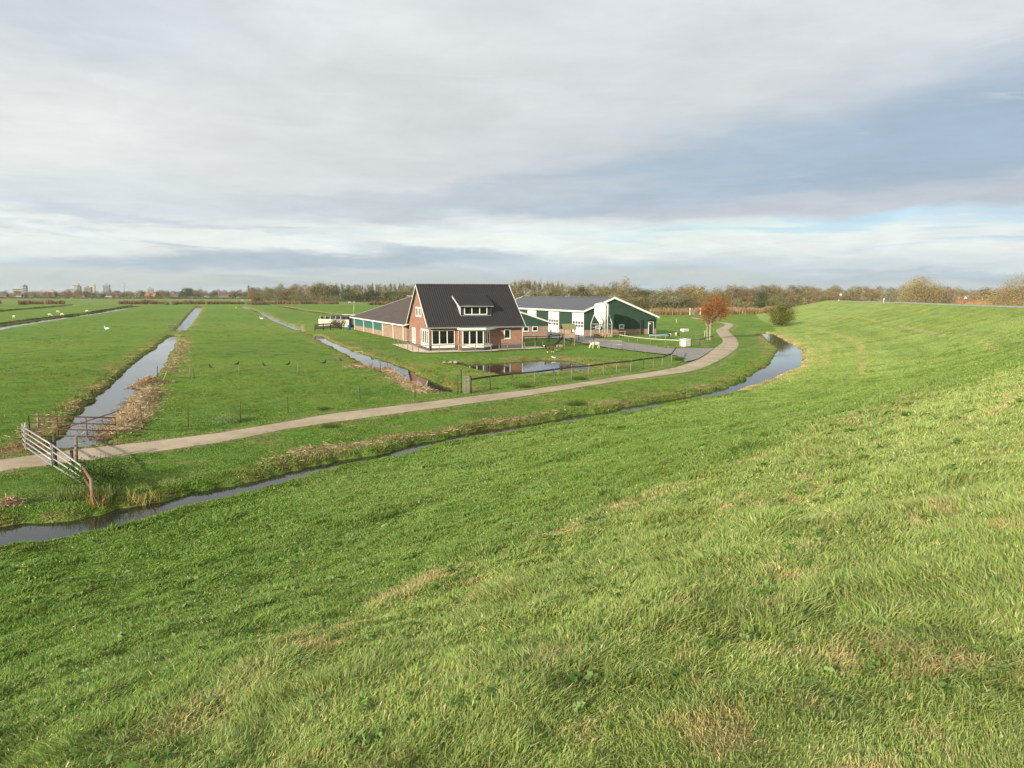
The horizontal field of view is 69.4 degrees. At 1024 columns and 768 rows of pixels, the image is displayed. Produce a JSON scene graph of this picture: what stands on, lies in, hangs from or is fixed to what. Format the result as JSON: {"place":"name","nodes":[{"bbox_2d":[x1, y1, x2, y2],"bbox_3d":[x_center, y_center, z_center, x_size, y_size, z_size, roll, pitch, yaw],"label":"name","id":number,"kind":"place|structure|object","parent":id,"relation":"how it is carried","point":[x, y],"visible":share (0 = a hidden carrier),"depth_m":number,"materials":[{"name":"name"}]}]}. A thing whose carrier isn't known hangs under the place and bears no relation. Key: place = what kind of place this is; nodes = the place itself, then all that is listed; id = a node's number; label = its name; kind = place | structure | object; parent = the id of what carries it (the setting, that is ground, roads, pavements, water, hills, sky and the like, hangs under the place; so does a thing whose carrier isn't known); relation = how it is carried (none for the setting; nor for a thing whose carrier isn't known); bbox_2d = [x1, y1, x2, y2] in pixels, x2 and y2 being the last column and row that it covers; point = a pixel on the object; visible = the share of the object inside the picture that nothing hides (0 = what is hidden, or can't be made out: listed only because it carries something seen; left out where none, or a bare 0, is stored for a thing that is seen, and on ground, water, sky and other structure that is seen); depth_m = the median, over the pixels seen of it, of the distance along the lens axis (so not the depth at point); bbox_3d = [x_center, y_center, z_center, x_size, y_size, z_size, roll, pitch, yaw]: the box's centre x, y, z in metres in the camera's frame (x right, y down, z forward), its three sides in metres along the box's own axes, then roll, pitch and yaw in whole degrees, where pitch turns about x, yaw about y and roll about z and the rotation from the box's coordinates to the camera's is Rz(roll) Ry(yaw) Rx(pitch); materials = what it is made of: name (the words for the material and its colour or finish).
{"place":"outdoors","nodes":[
{"label":"outdoors","id":0,"kind":"place"},
{"bbox_2d":[0,305,131,323],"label":"bank grass","id":1,"kind":"structure","parent":0,"point":[28,319],"depth_m":222.05,"materials":[{"name":"green plant"}]},
{"bbox_2d":[0,306,138,329],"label":"ditch water","id":2,"kind":"structure","parent":0,"point":[25,323],"depth_m":210.57,"materials":[{"name":"grey liquid"}]},
{"bbox_2d":[56,336,178,447],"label":"ditch water","id":3,"kind":"structure","parent":0,"point":[107,399],"depth_m":54.51,"materials":[{"name":"grey liquid"}]},
{"bbox_2d":[178,306,202,329],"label":"ditch water","id":4,"kind":"structure","parent":0,"point":[188,321],"depth_m":218.94,"materials":[{"name":"grey liquid"}]},
{"bbox_2d":[240,306,300,329],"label":"ditch water","id":5,"kind":"structure","parent":0,"point":[279,322],"depth_m":202.98,"materials":[{"name":"grey liquid"}]},
{"bbox_2d":[278,306,341,314],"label":"ditch water","id":6,"kind":"structure","parent":0,"point":[305,310],"depth_m":318.78,"materials":[{"name":"grey liquid"}]},
{"bbox_2d":[0,317,738,470],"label":"path","id":7,"kind":"structure","parent":0,"point":[729,344],"depth_m":42.68,"materials":[{"name":"concrete"}]},
{"bbox_2d":[313,336,454,391],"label":"ditch water","id":8,"kind":"structure","parent":0,"point":[405,372],"depth_m":77.04,"materials":[{"name":"grey liquid"}]},
{"bbox_2d":[0,333,803,545],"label":"ditch water","id":9,"kind":"structure","parent":0,"point":[787,357],"depth_m":29.46,"materials":[{"name":"grey liquid"}]},
{"bbox_2d":[393,344,543,352],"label":"terrace","id":10,"kind":"structure","parent":0,"point":[415,348],"depth_m":94.26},
{"bbox_2d":[406,284,525,350],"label":"farmhouse","id":11,"kind":"object","parent":10,"relation":"on","point":[445,316],"visible":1,"depth_m":95.39,"materials":[{"name":"brick"}]},
{"bbox_2d":[421,328,428,347],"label":"french door","id":12,"kind":"structure","parent":11,"relation":"in","point":[424,332],"depth_m":94.22,"materials":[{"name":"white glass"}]},
{"bbox_2d":[432,330,454,344],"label":"window","id":13,"kind":"structure","parent":11,"relation":"in","point":[439,337],"depth_m":92.80,"materials":[{"name":"white paint"}]},
{"bbox_2d":[456,327,496,350],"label":"bay window","id":14,"kind":"structure","parent":11,"relation":"in","point":[471,336],"depth_m":92.40,"materials":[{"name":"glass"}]},
{"bbox_2d":[504,329,510,338],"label":"window","id":15,"kind":"structure","parent":11,"relation":"in","point":[507,332],"depth_m":95.52,"materials":[{"name":"white paint"}]},
{"bbox_2d":[394,338,542,352],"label":"terrace fence","id":16,"kind":"object","parent":10,"relation":"on","point":[461,344],"visible":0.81,"depth_m":91.51,"materials":[{"name":"brown wood"}]},
{"bbox_2d":[0,294,1023,767],"bbox_3d":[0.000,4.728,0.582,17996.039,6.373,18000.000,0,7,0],"label":"ground","id":17,"kind":"structure","parent":0,"point":[164,318],"depth_m":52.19,"materials":[{"name":"green plant"}]},
{"bbox_2d":[0,493,29,507],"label":"reed tuft","id":18,"kind":"object","parent":17,"relation":"on","point":[10,500],"visible":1,"depth_m":25.36,"materials":[{"name":"plant"}]},
{"bbox_2d":[17,299,64,303],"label":"reed strip","id":19,"kind":"object","parent":17,"relation":"on","point":[40,302],"visible":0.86,"depth_m":481.22,"materials":[{"name":"brown plant"}]},
{"bbox_2d":[28,289,70,296],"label":"long hall","id":20,"kind":"structure","parent":17,"relation":"on","point":[49,290],"depth_m":1291.73,"materials":[{"name":"white"}]},
{"bbox_2d":[52,434,57,466],"bbox_3d":[-19.143,2.908,30.962,0.139,1.653,0.163,6,9,39],"label":"gate post","id":21,"kind":"object","parent":17,"relation":"on","point":[54,443],"visible":0.42,"depth_m":30.89,"materials":[{"name":"brown wood"}]},
{"bbox_2d":[24,428,52,465],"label":"field gate","id":22,"kind":"structure","parent":21,"relation":"attached to","point":[26,443],"depth_m":31.94,"materials":[{"name":"silver metal"}]},
{"bbox_2d":[70,450,73,471],"bbox_3d":[-17.892,3.261,30.061,0.164,1.154,0.139,-3,8,-22],"label":"gate post","id":23,"kind":"object","parent":17,"relation":"on","point":[71,456],"visible":0.42,"depth_m":30.00,"materials":[{"name":"brown wood"}]},
{"bbox_2d":[52,444,82,482],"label":"field gate","id":24,"kind":"structure","parent":23,"relation":"attached to","point":[58,449],"depth_m":29.38,"materials":[{"name":"silver metal"}]},
{"bbox_2d":[28,412,116,437],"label":"rusty gate","id":25,"kind":"structure","parent":17,"relation":"on","point":[57,423],"depth_m":36.75,"materials":[{"name":"metal"}]},
{"bbox_2d":[74,436,77,461],"bbox_3d":[-18.740,2.937,31.802,0.188,1.405,0.121,-4,8,-30],"label":"wooden post","id":26,"kind":"object","parent":17,"relation":"on","point":[76,446],"visible":0.65,"depth_m":31.75,"materials":[{"name":"brown wood"}]},
{"bbox_2d":[5,346,147,438],"bbox_3d":[-37.897,-1.369,70.694,2.729,0.669,75.552,-3,8,-22],"label":"reed debris","id":27,"kind":"object","parent":17,"relation":"on","point":[50,431],"visible":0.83,"depth_m":43.18,"materials":[{"name":"plant"}]},
{"bbox_2d":[45,481,123,504],"bbox_3d":[-15.108,3.854,26.022,2.628,0.726,1.403,0,7,0],"label":"reed clump","id":28,"kind":"object","parent":17,"relation":"on","point":[74,496],"visible":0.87,"depth_m":25.93,"materials":[{"name":"plant"}]},
{"bbox_2d":[70,416,112,434],"bbox_3d":[-22.471,2.588,39.589,2.065,1.698,1.838,0,7,0],"label":"bush","id":29,"kind":"object","parent":17,"relation":"on","point":[102,421],"visible":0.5,"depth_m":39.58,"materials":[{"name":"brown plant"}]},
{"bbox_2d":[81,490,110,506],"bbox_3d":[-14.370,3.923,25.565,1.107,0.772,0.693,0,7,0],"label":"reed clump","id":30,"kind":"object","parent":17,"relation":"on","point":[93,502],"visible":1,"depth_m":25.54,"materials":[{"name":"plant"}]},
{"bbox_2d":[53,453,150,490],"bbox_3d":[-15.677,3.411,28.238,3.214,1.461,3.269,0,7,0],"label":"bush","id":31,"kind":"object","parent":17,"relation":"on","point":[98,476],"visible":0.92,"depth_m":27.86,"materials":[{"name":"green plant"}]},
{"bbox_2d":[78,385,172,443],"bbox_3d":[-23.717,1.450,46.980,4.222,1.299,20.947,-3,7,-20],"label":"reed heap","id":32,"kind":"object","parent":17,"relation":"on","point":[125,414],"visible":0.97,"depth_m":44.36,"materials":[{"name":"plant"}]},
{"bbox_2d":[0,296,250,298],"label":"hedge","id":33,"kind":"object","parent":17,"relation":"on","point":[98,297],"visible":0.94,"depth_m":937.88,"materials":[{"name":"brown plant"}]},
{"bbox_2d":[125,486,151,505],"bbox_3d":[-13.372,3.997,26.305,1.072,0.840,0.630,-1,7,-9],"label":"reed clump","id":34,"kind":"object","parent":17,"relation":"on","point":[137,499],"visible":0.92,"depth_m":26.29,"materials":[{"name":"plant"}]},
{"bbox_2d":[118,299,168,303],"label":"reed strip","id":35,"kind":"object","parent":17,"relation":"on","point":[144,301],"visible":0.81,"depth_m":481.26,"materials":[{"name":"brown plant"}]},
{"bbox_2d":[125,371,174,389],"bbox_3d":[-29.275,-0.287,59.457,4.311,1.592,3.915,0,7,0],"label":"reed heap","id":36,"kind":"object","parent":17,"relation":"on","point":[150,380],"visible":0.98,"depth_m":58.98,"materials":[{"name":"plant"}]},
{"bbox_2d":[159,337,194,373],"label":"reed debris","id":37,"kind":"object","parent":17,"relation":"on","point":[174,361],"visible":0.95,"depth_m":85.69,"materials":[{"name":"plant"}]},
{"bbox_2d":[172,300,204,303],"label":"reed strip","id":38,"kind":"object","parent":17,"relation":"on","point":[193,302],"visible":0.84,"depth_m":480.83,"materials":[{"name":"brown plant"}]},
{"bbox_2d":[204,414,242,425],"bbox_3d":[-16.197,2.021,41.453,2.031,0.628,2.183,-1,7,-4],"label":"nettle clump","id":39,"kind":"object","parent":17,"relation":"on","point":[216,419],"visible":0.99,"depth_m":41.31,"materials":[{"name":"green plant"}]},
{"bbox_2d":[206,301,244,303],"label":"reed strip","id":40,"kind":"object","parent":17,"relation":"on","point":[222,302],"visible":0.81,"depth_m":481.92,"materials":[{"name":"brown plant"}]},
{"bbox_2d":[232,414,253,421],"bbox_3d":[-15.601,1.985,42.673,1.293,0.399,1.389,2,7,18],"label":"nettle clump","id":41,"kind":"object","parent":17,"relation":"on","point":[243,417],"visible":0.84,"depth_m":42.64,"materials":[{"name":"green plant"}]},
{"bbox_2d":[140,386,410,426],"bbox_3d":[-13.310,1.309,45.479,16.889,1.385,2.677,-6,9,-38],"label":"wire fence","id":42,"kind":"object","parent":17,"relation":"on","point":[187,412],"visible":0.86,"depth_m":42.09,"materials":[{"name":"brown wood"}]},
{"bbox_2d":[189,360,368,377],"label":"wire fence","id":43,"kind":"object","parent":17,"relation":"on","point":[276,365],"visible":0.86,"depth_m":66.61,"materials":[{"name":"brown wood"}]},
{"bbox_2d":[247,300,338,303],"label":"reed strip","id":44,"kind":"object","parent":17,"relation":"on","point":[295,302],"visible":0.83,"depth_m":480.81,"materials":[{"name":"brown plant"}]},
{"bbox_2d":[306,282,324,298],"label":"olive tree","id":45,"kind":"object","parent":17,"relation":"on","point":[314,286],"visible":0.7,"depth_m":649.89,"materials":[{"name":"green plant"}]},
{"bbox_2d":[313,282,336,299],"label":"olive tree","id":46,"kind":"object","parent":17,"relation":"on","point":[324,289],"visible":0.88,"depth_m":646.81,"materials":[{"name":"green plant"}]},
{"bbox_2d":[314,322,341,330],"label":"board fence","id":47,"kind":"object","parent":17,"relation":"on","point":[328,325],"visible":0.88,"depth_m":146.75,"materials":[{"name":"brown wood"}]},
{"bbox_2d":[318,314,352,326],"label":"silage clamp","id":48,"kind":"object","parent":17,"relation":"on","point":[344,317],"visible":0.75,"depth_m":160.09,"materials":[{"name":"concrete"}]},
{"bbox_2d":[341,288,355,301],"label":"dark tree","id":49,"kind":"object","parent":17,"relation":"on","point":[346,296],"visible":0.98,"depth_m":594.12,"materials":[{"name":"green plant"}]},
{"bbox_2d":[368,301,391,304],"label":"reed strip","id":50,"kind":"object","parent":17,"relation":"on","point":[377,303],"visible":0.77,"depth_m":450.59,"materials":[{"name":"brown plant"}]},
{"bbox_2d":[0,310,769,520],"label":"tussock grass","id":51,"kind":"structure","parent":17,"relation":"on","point":[15,367],"depth_m":62.98,"materials":[{"name":"green plant"}]},
{"bbox_2d":[252,293,517,301],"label":"undergrowth","id":52,"kind":"object","parent":17,"relation":"on","point":[303,298],"visible":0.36,"depth_m":626.42,"materials":[{"name":"brown plant"}]},
{"bbox_2d":[343,363,437,394],"bbox_3d":[-9.778,-0.573,63.684,5.917,1.156,23.741,-3,8,-26],"label":"reed heap","id":53,"kind":"object","parent":17,"relation":"on","point":[417,388],"visible":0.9,"depth_m":61.04,"materials":[{"name":"plant"}]},
{"bbox_2d":[241,409,576,472],"bbox_3d":[-4.247,2.451,39.227,3.541,0.463,22.430,6,9,42],"label":"reed debris","id":54,"kind":"object","parent":17,"relation":"on","point":[345,444],"visible":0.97,"depth_m":35.50,"materials":[{"name":"plant"}]},
{"bbox_2d":[350,296,552,340],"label":"stable","id":55,"kind":"structure","parent":17,"relation":"on","point":[388,320],"depth_m":124.15,"materials":[{"name":"brick"}]},
{"bbox_2d":[463,376,471,392],"bbox_3d":[-3.228,0.176,53.671,0.716,1.562,0.197,-5,9,-38],"label":"lattice panel","id":56,"kind":"object","parent":17,"relation":"on","point":[470,384],"visible":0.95,"depth_m":53.73,"materials":[{"name":"brown wood"}]},
{"bbox_2d":[515,280,532,295],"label":"brown tree","id":57,"kind":"object","parent":17,"relation":"on","point":[525,290],"visible":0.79,"depth_m":488.43,"materials":[{"name":"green plant"}]},
{"bbox_2d":[553,324,576,345],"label":"playhouse","id":58,"kind":"object","parent":17,"relation":"on","point":[564,327],"visible":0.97,"depth_m":101.03,"materials":[{"name":"brown wood"}]},
{"bbox_2d":[472,347,676,388],"bbox_3d":[9.668,-1.651,69.055,4.108,1.473,39.407,5,8,34],"label":"field fence","id":59,"kind":"object","parent":17,"relation":"on","point":[571,367],"visible":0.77,"depth_m":63.06,"materials":[{"name":"brown wood"}]},
{"bbox_2d":[564,398,587,405],"bbox_3d":[4.078,1.222,47.836,1.648,0.491,1.620,1,7,10],"label":"nettle clump","id":60,"kind":"object","parent":17,"relation":"on","point":[578,403],"visible":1,"depth_m":47.70,"materials":[{"name":"green plant"}]},
{"bbox_2d":[577,284,590,296],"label":"dark tree","id":61,"kind":"object","parent":17,"relation":"on","point":[582,289],"visible":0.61,"depth_m":375.49,"materials":[{"name":"green plant"}]},
{"bbox_2d":[515,296,659,335],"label":"barn","id":62,"kind":"structure","parent":17,"relation":"on","point":[627,317],"depth_m":129.66,"materials":[{"name":"metal"}]},
{"bbox_2d":[548,311,557,331],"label":"door","id":63,"kind":"structure","parent":62,"relation":"in","point":[552,315],"depth_m":136.92,"materials":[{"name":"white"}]},
{"bbox_2d":[572,312,583,334],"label":"door","id":64,"kind":"structure","parent":62,"relation":"in","point":[577,318],"depth_m":127.44,"materials":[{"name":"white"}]},
{"bbox_2d":[648,322,653,333],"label":"door","id":65,"kind":"structure","parent":62,"relation":"in","point":[650,324],"depth_m":130.33,"materials":[{"name":"white paint"}]},
{"bbox_2d":[590,302,611,336],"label":"feed silo","id":66,"kind":"object","parent":17,"relation":"on","point":[601,312],"visible":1,"depth_m":121.08,"materials":[{"name":"metal"}]},
{"bbox_2d":[592,333,612,337],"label":"log pile","id":67,"kind":"object","parent":17,"relation":"on","point":[603,335],"visible":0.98,"depth_m":120.70,"materials":[{"name":"brown wood"}]},
{"bbox_2d":[602,284,626,297],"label":"olive tree","id":68,"kind":"object","parent":17,"relation":"on","point":[606,291],"visible":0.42,"depth_m":330.99,"materials":[{"name":"green plant"}]},
{"bbox_2d":[609,276,634,292],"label":"pale tree","id":69,"kind":"object","parent":17,"relation":"on","point":[625,284],"visible":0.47,"depth_m":350.93,"materials":[{"name":"beige plant"}]},
{"bbox_2d":[620,284,640,302],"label":"olive tree","id":70,"kind":"object","parent":17,"relation":"on","point":[631,290],"visible":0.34,"depth_m":329.86,"materials":[{"name":"brown plant"}]},
{"bbox_2d":[655,292,672,307],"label":"olive tree","id":71,"kind":"object","parent":17,"relation":"on","point":[664,301],"visible":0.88,"depth_m":296.75,"materials":[{"name":"green plant"}]},
{"bbox_2d":[653,285,677,298],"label":"silver tree","id":72,"kind":"object","parent":17,"relation":"on","point":[666,291],"visible":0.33,"depth_m":330.68,"materials":[{"name":"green plant"}]},
{"bbox_2d":[662,294,682,307],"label":"silver tree","id":73,"kind":"object","parent":17,"relation":"on","point":[674,299],"visible":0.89,"depth_m":295.78,"materials":[{"name":"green plant"}]},
{"bbox_2d":[674,294,689,308],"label":"olive tree","id":74,"kind":"object","parent":17,"relation":"on","point":[681,297],"visible":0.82,"depth_m":296.35,"materials":[{"name":"brown plant"}]},
{"bbox_2d":[675,286,691,303],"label":"brown tree","id":75,"kind":"object","parent":17,"relation":"on","point":[680,288],"visible":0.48,"depth_m":331.77,"materials":[{"name":"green plant"}]},
{"bbox_2d":[679,338,690,346],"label":"white tank","id":76,"kind":"object","parent":17,"relation":"on","point":[684,342],"visible":1,"depth_m":99.55,"materials":[{"name":"plastic"}]},
{"bbox_2d":[685,285,704,306],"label":"golden tree","id":77,"kind":"object","parent":17,"relation":"on","point":[694,289],"visible":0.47,"depth_m":330.53,"materials":[{"name":"brown plant"}]},
{"bbox_2d":[688,286,708,303],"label":"golden tree","id":78,"kind":"object","parent":17,"relation":"on","point":[703,292],"visible":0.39,"depth_m":330.20,"materials":[{"name":"brown plant"}]},
{"bbox_2d":[649,305,771,314],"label":"reeds","id":79,"kind":"object","parent":17,"relation":"on","point":[685,311],"visible":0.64,"depth_m":250.86,"materials":[{"name":"beige plant"}]},
{"bbox_2d":[695,292,733,339],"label":"autumn tree","id":80,"kind":"object","parent":17,"relation":"on","point":[705,308],"visible":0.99,"depth_m":114.23,"materials":[{"name":"orange plant"}]},
{"bbox_2d":[639,298,802,309],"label":"undergrowth","id":81,"kind":"object","parent":17,"relation":"on","point":[746,305],"visible":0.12,"depth_m":317.27,"materials":[{"name":"brown plant"}]},
{"bbox_2d":[725,284,741,298],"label":"brown tree","id":82,"kind":"object","parent":17,"relation":"on","point":[733,296],"visible":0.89,"depth_m":450.84,"materials":[{"name":"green plant"}]},
{"bbox_2d":[735,285,750,300],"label":"brown tree","id":83,"kind":"object","parent":17,"relation":"on","point":[742,293],"visible":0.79,"depth_m":450.70,"materials":[{"name":"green plant"}]},
{"bbox_2d":[750,290,770,307],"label":"dark tree","id":84,"kind":"object","parent":17,"relation":"on","point":[762,295],"visible":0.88,"depth_m":281.76,"materials":[{"name":"green plant"}]},
{"bbox_2d":[765,292,782,306],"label":"olive tree","id":85,"kind":"object","parent":17,"relation":"on","point":[773,300],"visible":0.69,"depth_m":296.35,"materials":[{"name":"green plant"}]},
{"bbox_2d":[765,303,798,325],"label":"bush","id":86,"kind":"object","parent":17,"relation":"on","point":[783,316],"visible":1,"depth_m":158.43,"materials":[{"name":"green plant"}]},
{"bbox_2d":[793,283,809,300],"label":"olive tree","id":87,"kind":"object","parent":17,"relation":"on","point":[801,292],"visible":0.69,"depth_m":449.77,"materials":[{"name":"brown plant"}]},
{"bbox_2d":[818,290,839,300],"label":"brown tree","id":88,"kind":"object","parent":17,"relation":"on","point":[830,296],"visible":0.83,"depth_m":276.94,"materials":[{"name":"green plant"}]},
{"bbox_2d":[842,292,859,300],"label":"brown tree","id":89,"kind":"object","parent":17,"relation":"on","point":[854,298],"visible":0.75,"depth_m":278.17,"materials":[{"name":"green plant"}]},
{"bbox_2d":[846,288,864,300],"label":"brown tree","id":90,"kind":"object","parent":17,"relation":"on","point":[858,294],"visible":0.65,"depth_m":289.24,"materials":[{"name":"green plant"}]},
{"bbox_2d":[860,289,878,300],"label":"brown tree","id":91,"kind":"object","parent":17,"relation":"on","point":[870,294],"visible":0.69,"depth_m":293.47,"materials":[{"name":"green plant"}]},
{"bbox_2d":[874,286,915,301],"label":"bush","id":92,"kind":"object","parent":17,"relation":"on","point":[887,296],"visible":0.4,"depth_m":213.25,"materials":[{"name":"beige plant"}]},
{"bbox_2d":[802,293,1023,304],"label":"undergrowth","id":93,"kind":"object","parent":17,"relation":"on","point":[970,298],"visible":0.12,"depth_m":300.53,"materials":[{"name":"brown plant"}]},
{"bbox_2d":[892,274,950,302],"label":"bush","id":94,"kind":"object","parent":17,"relation":"on","point":[924,293],"visible":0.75,"depth_m":187.78,"materials":[{"name":"beige plant"}]},
{"bbox_2d":[919,285,958,303],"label":"bush","id":95,"kind":"object","parent":17,"relation":"on","point":[951,298],"visible":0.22,"depth_m":191.61,"materials":[{"name":"brown plant"}]},
{"bbox_2d":[945,299,1021,305],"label":"reeds","id":96,"kind":"object","parent":17,"relation":"on","point":[971,302],"visible":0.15,"depth_m":214.10,"materials":[{"name":"brown plant"}]},
{"bbox_2d":[977,287,992,296],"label":"brown tree","id":97,"kind":"object","parent":17,"relation":"on","point":[986,290],"visible":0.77,"depth_m":475.63,"materials":[{"name":"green plant"}]},
{"bbox_2d":[981,272,1023,305],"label":"bush","id":98,"kind":"object","parent":17,"relation":"on","point":[1009,294],"visible":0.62,"depth_m":111.03,"materials":[{"name":"beige plant"}]},
{"bbox_2d":[0,0,1023,293],"label":"sky","id":99,"kind":"structure","parent":0,"point":[167,145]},
{"bbox_2d":[463,360,595,373],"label":"pond water","id":100,"kind":"structure","parent":0,"point":[515,367],"depth_m":76.01,"materials":[{"name":"grey liquid"}]},
{"bbox_2d":[545,333,713,361],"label":"driveway","id":101,"kind":"structure","parent":0,"point":[689,354],"depth_m":95.85,"materials":[{"name":"concrete"}]},
{"bbox_2d":[830,300,1023,307],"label":"road","id":102,"kind":"structure","parent":0,"point":[943,304],"depth_m":120.74,"materials":[{"name":"grey asphalt"}]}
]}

